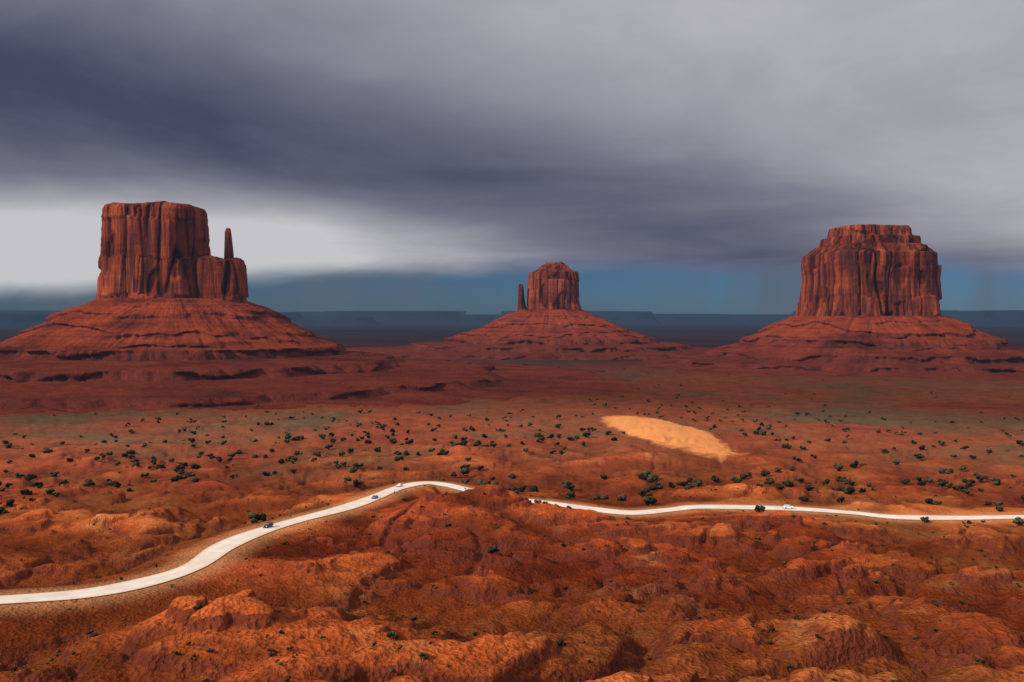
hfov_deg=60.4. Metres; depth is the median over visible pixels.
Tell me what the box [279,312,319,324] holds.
mesa
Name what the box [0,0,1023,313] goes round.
sky
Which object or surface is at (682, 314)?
mesa
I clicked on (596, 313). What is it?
mesa
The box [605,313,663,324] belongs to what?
mesa
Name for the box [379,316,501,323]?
mesa
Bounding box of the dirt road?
[0,481,1023,603]
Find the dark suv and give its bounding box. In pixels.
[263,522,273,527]
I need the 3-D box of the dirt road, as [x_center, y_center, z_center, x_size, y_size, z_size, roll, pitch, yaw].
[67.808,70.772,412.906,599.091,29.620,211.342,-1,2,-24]
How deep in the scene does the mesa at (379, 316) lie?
22327.04 m
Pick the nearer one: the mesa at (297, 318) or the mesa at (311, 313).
the mesa at (297, 318)
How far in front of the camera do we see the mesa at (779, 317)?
26023.65 m
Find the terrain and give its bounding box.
[0,324,1023,681]
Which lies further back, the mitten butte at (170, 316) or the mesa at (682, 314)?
the mesa at (682, 314)
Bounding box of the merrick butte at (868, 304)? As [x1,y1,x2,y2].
[634,224,1023,378]
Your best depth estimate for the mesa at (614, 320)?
20783.46 m
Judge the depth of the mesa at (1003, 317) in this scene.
15853.83 m
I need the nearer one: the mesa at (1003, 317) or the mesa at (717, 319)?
the mesa at (1003, 317)
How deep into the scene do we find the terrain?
343.84 m
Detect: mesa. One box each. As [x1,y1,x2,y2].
[0,310,59,313]
[0,315,49,328]
[34,313,52,314]
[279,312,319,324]
[298,312,323,315]
[312,311,460,322]
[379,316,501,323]
[460,314,499,315]
[499,311,651,316]
[598,316,621,324]
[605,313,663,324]
[654,314,718,315]
[654,316,779,323]
[699,315,794,319]
[719,314,794,314]
[941,310,987,325]
[973,310,1023,325]
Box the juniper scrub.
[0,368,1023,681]
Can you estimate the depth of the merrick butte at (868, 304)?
2147.72 m
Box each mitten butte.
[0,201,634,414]
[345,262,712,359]

